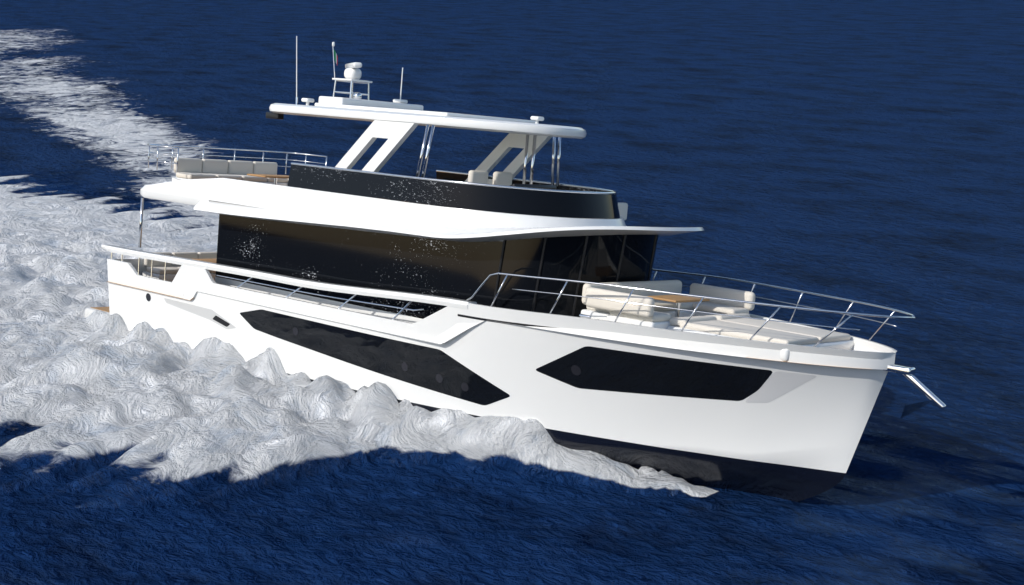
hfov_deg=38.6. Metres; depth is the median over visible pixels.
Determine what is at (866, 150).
sea surface
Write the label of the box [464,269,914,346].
pulpit rails
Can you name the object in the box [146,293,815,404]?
hull windows
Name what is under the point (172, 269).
cockpit furniture
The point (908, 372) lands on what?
anchor
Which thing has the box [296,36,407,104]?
radar mast
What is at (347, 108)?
hardtop
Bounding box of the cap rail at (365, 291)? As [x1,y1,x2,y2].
[101,245,476,319]
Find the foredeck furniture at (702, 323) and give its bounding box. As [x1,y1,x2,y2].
[579,280,853,361]
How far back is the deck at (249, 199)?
33.59 m
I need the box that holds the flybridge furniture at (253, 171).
[172,157,627,219]
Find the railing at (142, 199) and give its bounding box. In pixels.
[138,144,326,247]
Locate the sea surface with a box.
[0,0,1023,584]
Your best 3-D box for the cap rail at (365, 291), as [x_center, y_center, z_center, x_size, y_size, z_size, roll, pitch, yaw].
[-4.283,-0.322,38.216,13.850,0.960,5.960,10,8,40]
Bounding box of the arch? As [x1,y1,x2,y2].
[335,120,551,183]
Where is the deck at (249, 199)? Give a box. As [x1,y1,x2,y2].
[140,178,703,241]
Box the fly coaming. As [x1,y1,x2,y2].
[288,162,619,218]
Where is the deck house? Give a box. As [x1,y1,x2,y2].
[215,214,658,322]
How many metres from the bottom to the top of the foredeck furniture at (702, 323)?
0.950 m
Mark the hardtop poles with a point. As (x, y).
(525, 157)
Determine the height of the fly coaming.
0.588 m
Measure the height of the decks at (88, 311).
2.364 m
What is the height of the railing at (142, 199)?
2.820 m
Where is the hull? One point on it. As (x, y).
(799, 443)
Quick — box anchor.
[883,364,945,417]
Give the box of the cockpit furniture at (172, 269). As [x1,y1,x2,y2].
[142,252,216,295]
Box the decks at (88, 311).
[85,282,861,368]
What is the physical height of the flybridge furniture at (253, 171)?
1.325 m
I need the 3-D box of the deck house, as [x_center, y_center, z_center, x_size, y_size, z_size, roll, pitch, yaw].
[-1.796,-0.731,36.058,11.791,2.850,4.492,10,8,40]
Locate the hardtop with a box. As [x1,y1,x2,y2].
[266,96,586,138]
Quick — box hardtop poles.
[416,124,560,185]
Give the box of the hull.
[107,259,896,501]

